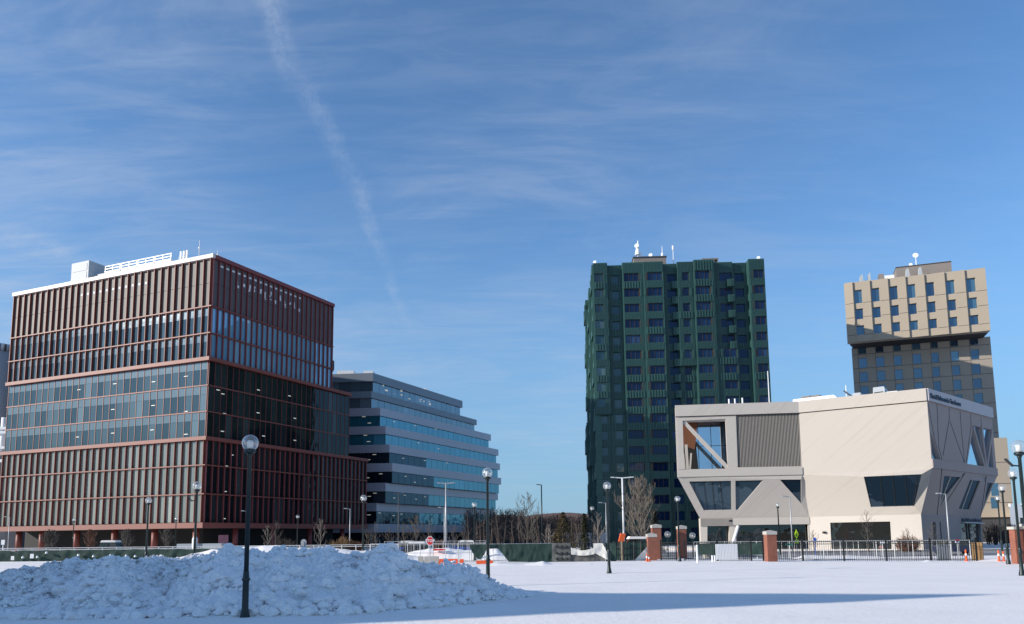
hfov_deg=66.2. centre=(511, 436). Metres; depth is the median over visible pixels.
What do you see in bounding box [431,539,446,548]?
parked car
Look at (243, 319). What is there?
window
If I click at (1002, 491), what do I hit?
globe lamp
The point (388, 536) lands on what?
bare tree
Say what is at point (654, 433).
window
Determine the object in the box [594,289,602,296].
window
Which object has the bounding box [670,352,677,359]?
window
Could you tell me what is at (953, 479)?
window
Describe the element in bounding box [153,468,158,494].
window
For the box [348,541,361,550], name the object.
parked car
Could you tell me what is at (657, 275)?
window
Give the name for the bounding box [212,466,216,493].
window
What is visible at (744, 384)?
window
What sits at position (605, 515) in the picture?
window
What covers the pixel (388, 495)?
window
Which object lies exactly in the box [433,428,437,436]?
window
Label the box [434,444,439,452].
window
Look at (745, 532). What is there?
window
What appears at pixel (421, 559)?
concrete barrier
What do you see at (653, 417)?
window
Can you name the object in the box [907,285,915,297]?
window
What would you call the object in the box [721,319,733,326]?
window
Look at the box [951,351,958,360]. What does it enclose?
window
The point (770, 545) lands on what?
brick pillar
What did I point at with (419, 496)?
window
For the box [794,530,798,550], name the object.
crossing sign
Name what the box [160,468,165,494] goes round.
window
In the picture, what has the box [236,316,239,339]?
window
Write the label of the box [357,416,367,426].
window
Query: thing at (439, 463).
window
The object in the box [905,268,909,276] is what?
roof vent
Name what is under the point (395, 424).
window
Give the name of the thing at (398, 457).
window
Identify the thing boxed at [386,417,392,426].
window
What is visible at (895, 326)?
window
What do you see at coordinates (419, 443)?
window
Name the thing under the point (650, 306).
window
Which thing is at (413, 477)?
window
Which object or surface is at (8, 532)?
street light
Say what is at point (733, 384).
window
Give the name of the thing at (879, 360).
window
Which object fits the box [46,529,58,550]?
bare tree
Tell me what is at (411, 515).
window
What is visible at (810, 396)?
roof unit
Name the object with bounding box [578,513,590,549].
conifer
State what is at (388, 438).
window
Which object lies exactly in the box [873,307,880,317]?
window
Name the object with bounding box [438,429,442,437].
window
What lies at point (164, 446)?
window
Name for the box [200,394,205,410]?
window
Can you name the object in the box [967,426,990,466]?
window
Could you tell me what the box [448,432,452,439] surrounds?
window
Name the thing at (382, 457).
window
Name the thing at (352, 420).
window
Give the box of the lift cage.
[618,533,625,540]
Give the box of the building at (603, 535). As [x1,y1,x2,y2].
[565,532,605,546]
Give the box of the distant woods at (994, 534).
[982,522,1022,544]
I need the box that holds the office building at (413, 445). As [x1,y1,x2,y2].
[332,373,500,545]
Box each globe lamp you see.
[72,519,74,548]
[144,498,151,555]
[174,518,176,547]
[187,484,201,552]
[239,436,257,617]
[296,516,299,547]
[361,497,365,550]
[473,502,475,559]
[484,468,492,578]
[591,508,593,547]
[604,485,611,573]
[674,498,680,561]
[776,504,781,554]
[994,497,1002,555]
[999,484,1010,563]
[1004,444,1023,525]
[1009,468,1023,575]
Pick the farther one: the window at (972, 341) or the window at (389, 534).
the window at (389, 534)
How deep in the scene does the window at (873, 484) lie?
95.96 m
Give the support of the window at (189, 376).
in the office building at (166, 387)
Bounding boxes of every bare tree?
[40,529,56,548]
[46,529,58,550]
[83,529,96,546]
[121,528,134,548]
[160,528,174,549]
[262,528,273,544]
[266,523,281,544]
[312,518,325,546]
[364,529,369,550]
[369,521,382,546]
[382,530,395,542]
[395,521,408,548]
[406,514,423,540]
[421,518,432,546]
[444,524,459,548]
[460,527,468,549]
[515,493,542,542]
[530,529,540,542]
[541,524,553,542]
[590,514,606,542]
[612,474,659,536]
[861,512,874,551]
[902,528,912,551]
[927,521,938,542]
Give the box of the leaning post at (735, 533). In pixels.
[732,525,738,540]
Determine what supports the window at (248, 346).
in the office building at (166, 387)
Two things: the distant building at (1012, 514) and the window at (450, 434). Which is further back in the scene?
the window at (450, 434)
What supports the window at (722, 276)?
in the apartment tower at (662, 340)
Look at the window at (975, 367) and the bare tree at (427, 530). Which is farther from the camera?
the window at (975, 367)
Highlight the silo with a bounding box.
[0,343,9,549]
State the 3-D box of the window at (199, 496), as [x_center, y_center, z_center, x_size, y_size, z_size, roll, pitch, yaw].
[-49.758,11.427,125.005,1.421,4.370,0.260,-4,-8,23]
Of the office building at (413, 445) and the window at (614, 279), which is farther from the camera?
the office building at (413, 445)
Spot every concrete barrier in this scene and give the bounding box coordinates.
[418,556,423,562]
[424,556,438,563]
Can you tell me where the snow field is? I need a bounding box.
[0,541,1023,623]
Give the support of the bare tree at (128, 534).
on the snow field
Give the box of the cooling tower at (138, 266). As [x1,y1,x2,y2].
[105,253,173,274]
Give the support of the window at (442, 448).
in the office building at (413, 445)
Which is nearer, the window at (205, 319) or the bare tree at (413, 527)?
the bare tree at (413, 527)
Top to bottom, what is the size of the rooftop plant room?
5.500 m
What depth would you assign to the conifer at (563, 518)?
91.25 m
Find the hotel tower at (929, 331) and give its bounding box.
[844,268,998,437]
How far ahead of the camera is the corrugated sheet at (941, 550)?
57.91 m
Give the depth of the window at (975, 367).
176.15 m
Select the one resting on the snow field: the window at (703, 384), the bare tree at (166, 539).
the bare tree at (166, 539)
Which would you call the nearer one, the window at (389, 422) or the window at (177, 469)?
the window at (177, 469)
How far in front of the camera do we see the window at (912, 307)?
175.94 m
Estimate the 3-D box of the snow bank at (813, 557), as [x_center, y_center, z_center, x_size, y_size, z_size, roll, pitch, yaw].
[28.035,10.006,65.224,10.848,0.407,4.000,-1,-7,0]
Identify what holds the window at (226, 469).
in the office building at (166, 387)
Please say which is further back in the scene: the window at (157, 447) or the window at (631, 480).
the window at (631, 480)
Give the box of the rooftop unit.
[337,370,355,373]
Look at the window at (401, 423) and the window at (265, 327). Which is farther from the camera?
the window at (401, 423)
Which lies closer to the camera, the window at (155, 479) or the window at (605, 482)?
the window at (155, 479)
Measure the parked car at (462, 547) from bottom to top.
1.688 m
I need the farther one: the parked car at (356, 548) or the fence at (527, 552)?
the parked car at (356, 548)
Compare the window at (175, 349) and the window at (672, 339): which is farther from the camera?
the window at (672, 339)
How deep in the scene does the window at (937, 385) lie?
178.40 m
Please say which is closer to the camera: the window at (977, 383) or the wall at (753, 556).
the wall at (753, 556)
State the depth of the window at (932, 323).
174.23 m
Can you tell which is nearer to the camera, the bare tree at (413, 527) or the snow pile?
the snow pile
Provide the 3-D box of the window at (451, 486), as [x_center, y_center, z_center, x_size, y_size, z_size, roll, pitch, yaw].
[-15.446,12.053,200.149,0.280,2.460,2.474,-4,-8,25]
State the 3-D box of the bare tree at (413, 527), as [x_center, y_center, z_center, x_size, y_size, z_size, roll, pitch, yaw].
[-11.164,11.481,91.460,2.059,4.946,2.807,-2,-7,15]
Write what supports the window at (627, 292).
in the apartment tower at (662, 340)
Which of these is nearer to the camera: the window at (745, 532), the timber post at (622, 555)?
the timber post at (622, 555)
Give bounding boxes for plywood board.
[971,542,983,559]
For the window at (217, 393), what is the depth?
128.62 m
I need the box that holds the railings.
[660,537,977,560]
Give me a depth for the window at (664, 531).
153.27 m
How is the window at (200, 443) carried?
in the office building at (166, 387)
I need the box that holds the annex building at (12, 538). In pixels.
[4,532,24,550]
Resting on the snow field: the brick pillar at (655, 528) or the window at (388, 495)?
the brick pillar at (655, 528)
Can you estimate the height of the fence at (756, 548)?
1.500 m
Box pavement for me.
[464,550,1010,560]
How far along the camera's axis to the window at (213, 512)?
126.51 m
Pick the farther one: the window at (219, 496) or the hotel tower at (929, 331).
the hotel tower at (929, 331)
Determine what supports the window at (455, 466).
in the office building at (413, 445)
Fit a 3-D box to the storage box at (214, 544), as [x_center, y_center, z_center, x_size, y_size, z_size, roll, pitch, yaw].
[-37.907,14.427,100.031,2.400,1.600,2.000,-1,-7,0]
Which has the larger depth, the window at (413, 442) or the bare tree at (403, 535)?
the window at (413, 442)
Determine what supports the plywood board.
on the snow bank at (996, 559)
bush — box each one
[272,538,295,546]
[327,533,356,549]
[893,533,923,551]
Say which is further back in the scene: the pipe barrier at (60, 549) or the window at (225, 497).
the window at (225, 497)
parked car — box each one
[97,540,123,549]
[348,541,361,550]
[400,542,430,552]
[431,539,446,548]
[451,540,472,549]
[627,536,665,553]
[931,539,970,553]
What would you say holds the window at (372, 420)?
in the office building at (413, 445)
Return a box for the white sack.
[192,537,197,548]
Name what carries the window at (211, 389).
in the office building at (166, 387)
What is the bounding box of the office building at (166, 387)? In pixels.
[0,253,367,550]
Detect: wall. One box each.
[703,554,762,558]
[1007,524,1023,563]
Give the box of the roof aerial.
[634,241,639,256]
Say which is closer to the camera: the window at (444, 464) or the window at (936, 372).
the window at (936, 372)
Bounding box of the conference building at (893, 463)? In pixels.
[675,388,997,549]
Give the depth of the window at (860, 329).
179.19 m
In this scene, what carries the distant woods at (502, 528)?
on the snow field
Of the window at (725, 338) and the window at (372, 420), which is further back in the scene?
the window at (372, 420)
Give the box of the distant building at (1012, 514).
[1008,504,1022,529]
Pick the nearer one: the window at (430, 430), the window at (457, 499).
the window at (430, 430)
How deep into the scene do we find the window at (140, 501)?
129.95 m
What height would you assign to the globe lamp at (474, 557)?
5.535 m
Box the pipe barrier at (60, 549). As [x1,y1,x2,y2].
[0,544,398,550]
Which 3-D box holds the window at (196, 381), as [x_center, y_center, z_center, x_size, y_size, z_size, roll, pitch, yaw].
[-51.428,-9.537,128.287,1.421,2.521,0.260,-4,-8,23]
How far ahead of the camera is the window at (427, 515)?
194.32 m
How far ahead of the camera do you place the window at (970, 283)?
172.49 m
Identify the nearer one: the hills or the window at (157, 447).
the window at (157, 447)
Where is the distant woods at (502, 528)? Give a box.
[460,507,604,548]
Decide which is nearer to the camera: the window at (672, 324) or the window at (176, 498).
the window at (176, 498)
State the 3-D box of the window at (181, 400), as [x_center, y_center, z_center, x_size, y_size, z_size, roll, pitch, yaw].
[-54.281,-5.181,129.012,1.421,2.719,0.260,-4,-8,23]
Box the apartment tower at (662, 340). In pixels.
[584,258,770,544]
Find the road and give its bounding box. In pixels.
[666,549,1009,553]
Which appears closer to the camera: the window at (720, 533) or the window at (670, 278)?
the window at (720, 533)
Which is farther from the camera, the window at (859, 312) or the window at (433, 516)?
the window at (433, 516)
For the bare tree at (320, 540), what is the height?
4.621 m
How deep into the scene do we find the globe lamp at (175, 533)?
107.78 m
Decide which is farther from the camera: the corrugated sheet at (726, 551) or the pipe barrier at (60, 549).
the pipe barrier at (60, 549)
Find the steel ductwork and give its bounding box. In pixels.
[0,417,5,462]
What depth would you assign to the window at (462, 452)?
209.08 m
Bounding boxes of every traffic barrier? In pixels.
[439,559,457,563]
[476,560,492,563]
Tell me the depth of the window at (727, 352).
156.77 m
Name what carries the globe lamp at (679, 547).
on the snow field
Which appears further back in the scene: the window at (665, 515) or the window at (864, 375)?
the window at (864, 375)
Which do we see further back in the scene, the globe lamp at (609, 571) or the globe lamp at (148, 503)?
the globe lamp at (148, 503)
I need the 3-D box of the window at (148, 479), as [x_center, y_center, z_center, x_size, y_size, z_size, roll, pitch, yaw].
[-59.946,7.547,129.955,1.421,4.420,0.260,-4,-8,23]
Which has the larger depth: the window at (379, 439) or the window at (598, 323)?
the window at (379, 439)
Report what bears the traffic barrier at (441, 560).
on the snow field
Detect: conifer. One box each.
[546,512,581,549]
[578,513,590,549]
[648,510,667,550]
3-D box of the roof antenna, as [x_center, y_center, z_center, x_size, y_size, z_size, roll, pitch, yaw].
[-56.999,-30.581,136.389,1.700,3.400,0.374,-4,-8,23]
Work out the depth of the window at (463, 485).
215.88 m
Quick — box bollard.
[696,545,697,562]
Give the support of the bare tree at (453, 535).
on the snow field
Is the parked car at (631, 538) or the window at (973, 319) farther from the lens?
the window at (973, 319)
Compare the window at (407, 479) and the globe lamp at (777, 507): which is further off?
the window at (407, 479)
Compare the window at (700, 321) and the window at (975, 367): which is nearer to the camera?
the window at (700, 321)
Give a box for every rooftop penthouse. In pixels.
[632,256,666,263]
[893,261,951,277]
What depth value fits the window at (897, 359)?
181.83 m
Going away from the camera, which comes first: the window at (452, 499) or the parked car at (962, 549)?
the parked car at (962, 549)
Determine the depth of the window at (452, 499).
202.40 m
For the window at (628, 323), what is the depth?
158.52 m
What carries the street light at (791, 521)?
on the pavement
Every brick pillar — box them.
[646,533,656,560]
[650,524,661,558]
[676,525,686,558]
[763,530,777,561]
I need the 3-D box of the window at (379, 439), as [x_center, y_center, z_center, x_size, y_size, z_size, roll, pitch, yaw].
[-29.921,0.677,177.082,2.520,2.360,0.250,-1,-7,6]
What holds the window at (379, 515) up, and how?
in the office building at (413, 445)
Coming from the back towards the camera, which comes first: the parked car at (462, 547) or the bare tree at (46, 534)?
the bare tree at (46, 534)
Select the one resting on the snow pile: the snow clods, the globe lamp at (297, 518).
the snow clods
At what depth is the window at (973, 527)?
105.13 m
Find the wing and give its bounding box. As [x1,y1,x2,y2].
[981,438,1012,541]
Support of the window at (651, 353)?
in the apartment tower at (662, 340)
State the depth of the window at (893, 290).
177.66 m
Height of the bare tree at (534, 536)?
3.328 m
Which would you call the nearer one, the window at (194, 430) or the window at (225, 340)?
the window at (194, 430)
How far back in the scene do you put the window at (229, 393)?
131.03 m
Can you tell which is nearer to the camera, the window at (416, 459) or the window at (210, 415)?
the window at (210, 415)
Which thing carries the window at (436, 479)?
in the office building at (413, 445)
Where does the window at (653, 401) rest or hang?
in the apartment tower at (662, 340)
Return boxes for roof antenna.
[180,250,187,259]
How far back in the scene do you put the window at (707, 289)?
158.29 m
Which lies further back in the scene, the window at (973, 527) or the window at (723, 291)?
the window at (723, 291)
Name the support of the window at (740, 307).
in the apartment tower at (662, 340)
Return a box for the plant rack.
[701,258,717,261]
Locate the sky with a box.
[0,0,1023,515]
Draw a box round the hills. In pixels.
[511,513,588,520]
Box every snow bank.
[179,545,417,560]
[406,548,506,560]
[490,561,590,565]
[793,555,902,559]
[917,558,1005,561]
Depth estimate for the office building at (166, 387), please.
137.25 m
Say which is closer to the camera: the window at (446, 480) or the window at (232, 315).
the window at (232, 315)
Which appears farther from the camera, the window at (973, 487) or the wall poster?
the wall poster
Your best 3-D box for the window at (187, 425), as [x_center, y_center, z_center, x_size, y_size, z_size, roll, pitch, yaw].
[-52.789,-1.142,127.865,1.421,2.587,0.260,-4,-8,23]
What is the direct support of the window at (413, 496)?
in the office building at (413, 445)
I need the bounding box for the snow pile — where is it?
[0,544,524,617]
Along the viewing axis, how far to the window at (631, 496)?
153.98 m
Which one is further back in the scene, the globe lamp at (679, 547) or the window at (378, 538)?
the window at (378, 538)
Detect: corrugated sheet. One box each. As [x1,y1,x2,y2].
[715,544,737,559]
[936,545,950,560]
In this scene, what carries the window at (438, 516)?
in the office building at (413, 445)
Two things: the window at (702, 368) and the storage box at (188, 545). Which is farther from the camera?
the window at (702, 368)
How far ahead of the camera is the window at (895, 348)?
182.19 m
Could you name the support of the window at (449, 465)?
in the office building at (413, 445)
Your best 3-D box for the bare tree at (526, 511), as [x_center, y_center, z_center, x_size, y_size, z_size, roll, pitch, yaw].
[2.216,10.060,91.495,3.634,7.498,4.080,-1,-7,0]
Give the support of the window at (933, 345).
in the hotel tower at (929, 331)
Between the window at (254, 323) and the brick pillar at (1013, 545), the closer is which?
the brick pillar at (1013, 545)
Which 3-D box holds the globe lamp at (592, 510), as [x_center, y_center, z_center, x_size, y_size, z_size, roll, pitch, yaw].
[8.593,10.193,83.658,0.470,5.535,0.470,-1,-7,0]
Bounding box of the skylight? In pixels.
[793,395,835,400]
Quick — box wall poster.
[218,535,227,542]
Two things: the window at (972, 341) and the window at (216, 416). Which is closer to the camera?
the window at (216, 416)
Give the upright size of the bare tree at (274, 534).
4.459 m
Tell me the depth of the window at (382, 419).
178.58 m
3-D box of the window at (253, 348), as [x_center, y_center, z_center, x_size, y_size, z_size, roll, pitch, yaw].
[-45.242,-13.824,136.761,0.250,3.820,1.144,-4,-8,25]
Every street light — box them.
[5,516,9,550]
[395,493,401,542]
[437,482,454,545]
[438,507,444,541]
[536,484,542,542]
[598,502,606,542]
[611,477,633,540]
[781,496,792,552]
[936,493,949,539]
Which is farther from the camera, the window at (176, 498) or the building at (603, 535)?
the building at (603, 535)
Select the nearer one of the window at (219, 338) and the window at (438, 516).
the window at (219, 338)
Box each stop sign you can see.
[301,539,306,546]
[425,536,434,544]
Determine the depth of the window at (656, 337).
157.59 m
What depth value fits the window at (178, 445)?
127.93 m
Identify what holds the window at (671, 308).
in the apartment tower at (662, 340)
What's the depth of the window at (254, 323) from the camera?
137.39 m
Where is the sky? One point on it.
(452, 177)
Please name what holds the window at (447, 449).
in the office building at (413, 445)
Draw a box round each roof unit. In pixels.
[801,395,820,398]
[873,386,887,393]
[878,274,893,278]
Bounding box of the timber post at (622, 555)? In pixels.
[621,541,623,560]
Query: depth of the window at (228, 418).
130.47 m
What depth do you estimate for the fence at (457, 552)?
67.99 m
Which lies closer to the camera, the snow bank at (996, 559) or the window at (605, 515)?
the snow bank at (996, 559)
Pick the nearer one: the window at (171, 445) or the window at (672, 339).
the window at (171, 445)
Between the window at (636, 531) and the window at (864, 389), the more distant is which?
the window at (864, 389)
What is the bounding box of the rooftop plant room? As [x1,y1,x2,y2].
[71,260,114,280]
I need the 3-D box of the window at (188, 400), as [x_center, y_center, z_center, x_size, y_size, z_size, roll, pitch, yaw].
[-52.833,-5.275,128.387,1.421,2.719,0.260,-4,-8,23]
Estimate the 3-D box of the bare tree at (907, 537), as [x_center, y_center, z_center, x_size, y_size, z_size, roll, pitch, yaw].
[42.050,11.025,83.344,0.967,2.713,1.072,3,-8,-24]
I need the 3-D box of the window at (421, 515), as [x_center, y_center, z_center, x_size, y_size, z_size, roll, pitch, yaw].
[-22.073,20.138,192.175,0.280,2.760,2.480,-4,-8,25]
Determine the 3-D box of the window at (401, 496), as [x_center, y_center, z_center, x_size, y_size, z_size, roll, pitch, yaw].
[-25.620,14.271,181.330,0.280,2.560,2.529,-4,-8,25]
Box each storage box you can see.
[177,544,201,549]
[202,543,226,547]
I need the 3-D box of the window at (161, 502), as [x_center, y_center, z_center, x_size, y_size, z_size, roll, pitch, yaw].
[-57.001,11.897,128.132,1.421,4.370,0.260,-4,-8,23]
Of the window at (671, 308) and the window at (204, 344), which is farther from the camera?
the window at (671, 308)
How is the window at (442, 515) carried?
in the office building at (413, 445)
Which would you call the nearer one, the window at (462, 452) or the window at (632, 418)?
the window at (632, 418)
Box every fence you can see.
[0,548,219,561]
[370,543,484,561]
[384,541,479,552]
[469,543,551,562]
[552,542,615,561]
[613,541,647,560]
[694,540,970,558]
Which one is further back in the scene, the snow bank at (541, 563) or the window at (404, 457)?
the window at (404, 457)
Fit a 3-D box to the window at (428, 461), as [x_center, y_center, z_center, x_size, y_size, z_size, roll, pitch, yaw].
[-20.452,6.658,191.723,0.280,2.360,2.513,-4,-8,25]
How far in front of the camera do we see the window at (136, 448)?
136.82 m
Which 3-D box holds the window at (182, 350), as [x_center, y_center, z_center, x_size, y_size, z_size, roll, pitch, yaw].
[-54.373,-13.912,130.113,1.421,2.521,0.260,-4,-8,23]
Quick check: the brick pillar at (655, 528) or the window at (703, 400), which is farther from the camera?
the window at (703, 400)
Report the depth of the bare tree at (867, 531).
85.30 m
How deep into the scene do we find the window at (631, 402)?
156.52 m
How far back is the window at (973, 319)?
171.53 m
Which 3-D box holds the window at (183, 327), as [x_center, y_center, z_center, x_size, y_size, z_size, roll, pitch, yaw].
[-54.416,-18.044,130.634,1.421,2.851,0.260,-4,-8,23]
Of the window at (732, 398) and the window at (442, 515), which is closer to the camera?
the window at (732, 398)
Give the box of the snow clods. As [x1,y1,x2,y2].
[0,542,534,619]
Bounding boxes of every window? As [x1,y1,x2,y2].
[0,445,145,525]
[137,497,142,522]
[139,469,144,495]
[144,497,149,522]
[146,469,151,494]
[147,445,152,467]
[151,496,156,522]
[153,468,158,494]
[154,444,159,466]
[158,496,164,522]
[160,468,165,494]
[161,444,166,466]
[166,496,171,522]
[167,467,172,494]
[168,443,173,465]
[169,423,175,438]
[171,397,177,413]
[172,373,178,387]
[173,346,177,360]
[173,495,178,522]
[174,467,179,493]
[175,443,180,465]
[177,422,183,437]
[178,397,184,412]
[179,372,185,386]
[180,345,184,359]
[180,495,185,522]
[181,319,186,335]
[181,467,187,493]
[183,442,188,464]
[184,421,190,436]
[185,396,191,412]
[186,371,192,386]
[187,344,192,358]
[188,318,193,334]
[188,495,193,521]
[189,466,194,493]
[190,441,195,464]
[191,421,197,436]
[192,395,198,411]
[193,370,199,385]
[194,343,199,357]
[195,317,200,333]
[197,441,202,464]
[197,466,201,492]
[197,495,200,521]
[199,420,204,435]
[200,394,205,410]
[201,369,206,384]
[202,342,206,356]
[203,316,207,332]
[205,495,209,521]
[206,466,210,492]
[207,412,212,436]
[207,441,211,464]
[208,386,213,410]
[209,362,214,384]
[211,334,215,356]
[211,495,215,521]
[212,308,216,332]
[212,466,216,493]
[213,413,218,436]
[213,442,217,464]
[214,387,219,412]
[215,363,220,386]
[217,336,221,358]
[217,495,221,521]
[218,310,222,334]
[218,467,222,493]
[219,414,224,437]
[219,443,223,465]
[220,388,225,412]
[221,365,226,387]
[223,338,227,360]
[224,312,228,336]
[224,496,227,521]
[225,415,230,438]
[225,468,228,493]
[226,390,231,414]
[226,444,229,465]
[227,366,232,388]
[229,340,232,361]
[230,314,233,338]
[235,342,238,362]
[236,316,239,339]
[241,317,245,341]
[241,343,244,364]
[246,345,249,366]
[247,320,250,342]
[252,321,255,344]
[252,346,255,367]
[257,348,260,368]
[258,323,261,346]
[262,349,265,370]
[263,325,266,347]
[268,327,271,349]
[268,351,270,371]
[273,328,276,350]
[273,352,275,372]
[333,453,481,545]
[349,416,356,426]
[351,435,361,444]
[355,453,365,457]
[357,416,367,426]
[363,434,373,444]
[366,453,377,463]
[368,416,378,425]
[374,434,384,444]
[374,533,380,545]
[376,511,382,523]
[378,453,388,462]
[380,416,385,425]
[381,533,387,543]
[383,512,388,523]
[385,434,391,444]
[385,492,391,502]
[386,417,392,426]
[387,533,393,542]
[389,453,395,462]
[389,512,395,523]
[392,436,397,445]
[392,472,397,482]
[392,492,397,503]
[393,419,398,428]
[396,454,401,463]
[396,512,401,523]
[398,437,404,446]
[398,473,404,483]
[399,420,404,429]
[399,493,404,503]
[402,455,407,464]
[402,512,407,523]
[405,422,410,430]
[405,438,410,447]
[405,473,410,484]
[405,493,410,503]
[408,456,413,465]
[408,513,413,523]
[411,423,415,431]
[411,439,416,448]
[411,474,416,484]
[411,494,416,504]
[414,457,419,466]
[416,424,421,432]
[417,441,422,449]
[417,494,422,504]
[419,513,424,524]
[422,426,427,434]
[423,442,428,450]
[425,513,430,524]
[426,459,430,467]
[428,427,432,435]
[428,495,433,505]
[429,443,433,451]
[430,514,435,524]
[431,459,436,468]
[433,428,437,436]
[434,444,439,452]
[434,477,438,486]
[434,495,438,505]
[436,514,440,524]
[437,460,441,469]
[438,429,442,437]
[439,478,443,487]
[439,496,444,505]
[440,445,444,453]
[441,514,443,524]
[442,461,446,469]
[443,430,447,438]
[444,478,448,487]
[445,446,449,454]
[447,462,452,470]
[447,496,449,506]
[447,514,450,524]
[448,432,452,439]
[449,479,453,488]
[450,447,454,455]
[450,497,454,506]
[451,514,455,524]
[453,433,498,521]
[453,463,457,471]
[454,479,458,488]
[455,448,459,456]
[455,497,459,506]
[456,515,460,524]
[458,464,461,472]
[460,449,464,456]
[460,497,464,506]
[462,464,466,472]
[465,450,469,457]
[594,274,602,281]
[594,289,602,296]
[595,305,603,312]
[595,320,603,327]
[596,276,625,536]
[596,336,603,343]
[596,351,604,359]
[601,415,607,423]
[602,431,607,439]
[602,447,608,455]
[603,463,608,471]
[603,480,608,487]
[603,496,609,504]
[604,512,609,520]
[624,273,639,280]
[624,289,639,296]
[625,304,640,311]
[625,320,641,327]
[625,335,641,342]
[626,351,641,358]
[626,367,642,374]
[627,382,643,390]
[627,398,643,406]
[628,414,643,422]
[628,430,644,438]
[629,446,645,454]
[629,462,645,470]
[630,479,645,487]
[630,495,645,503]
[631,512,647,520]
[631,528,646,536]
[646,272,661,279]
[646,288,661,295]
[646,319,663,326]
[647,303,662,310]
[648,334,663,342]
[648,350,664,357]
[648,366,664,373]
[648,382,665,389]
[649,398,665,405]
[650,414,666,421]
[650,430,667,437]
[650,446,667,453]
[650,462,667,470]
[652,479,668,486]
[652,511,669,519]
[653,495,668,503]
[661,528,670,536]
[667,275,675,282]
[667,290,675,297]
[668,305,676,312]
[668,321,676,328]
[669,336,677,343]
[670,273,697,536]
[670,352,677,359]
[690,480,761,509]
[695,271,711,278]
[696,286,711,294]
[696,302,712,309]
[697,317,713,325]
[697,333,713,340]
[698,349,713,356]
[699,365,715,372]
[699,381,715,388]
[700,397,716,403]
[707,526,727,541]
[719,273,731,280]
[720,288,731,295]
[720,304,732,311]
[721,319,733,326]
[722,335,733,342]
[724,349,736,356]
[724,365,737,372]
[725,380,737,388]
[726,396,738,403]
[734,274,742,281]
[735,289,743,296]
[736,304,744,311]
[736,524,806,548]
[737,320,745,327]
[737,335,745,342]
[739,350,747,357]
[740,366,748,373]
[741,381,749,389]
[741,397,749,402]
[751,270,763,277]
[752,285,764,292]
[753,301,764,308]
[754,317,765,324]
[754,332,766,339]
[755,348,767,355]
[756,364,768,371]
[757,380,769,387]
[757,396,769,402]
[781,480,800,501]
[831,522,891,548]
[854,290,861,303]
[855,309,862,318]
[856,326,863,334]
[858,348,865,353]
[859,358,866,367]
[860,372,867,381]
[861,386,868,394]
[864,474,921,506]
[871,288,879,301]
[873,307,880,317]
[874,324,881,333]
[875,347,882,352]
[876,357,883,366]
[877,371,884,380]
[889,286,897,299]
[891,306,898,315]
[892,322,899,331]
[893,345,900,350]
[894,356,901,364]
[895,370,902,378]
[896,384,903,390]
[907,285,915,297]
[908,304,916,314]
[910,321,917,329]
[912,344,919,349]
[913,354,920,363]
[914,368,922,377]
[915,382,922,388]
[926,283,933,295]
[927,302,935,312]
[929,319,936,328]
[931,342,937,347]
[931,353,938,362]
[931,443,935,458]
[932,367,939,376]
[934,381,940,390]
[941,476,958,498]
[946,280,954,293]
[948,300,955,310]
[949,317,956,326]
[950,341,957,346]
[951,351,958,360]
[952,365,959,374]
[953,380,960,389]
[959,480,978,508]
[961,523,978,541]
[966,278,975,291]
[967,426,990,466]
[968,298,976,308]
[969,315,978,324]
[970,339,977,344]
[970,349,978,359]
[972,364,980,373]
[973,378,981,388]
[974,393,982,402]
[985,483,991,497]
[990,497,997,507]
[991,483,998,495]

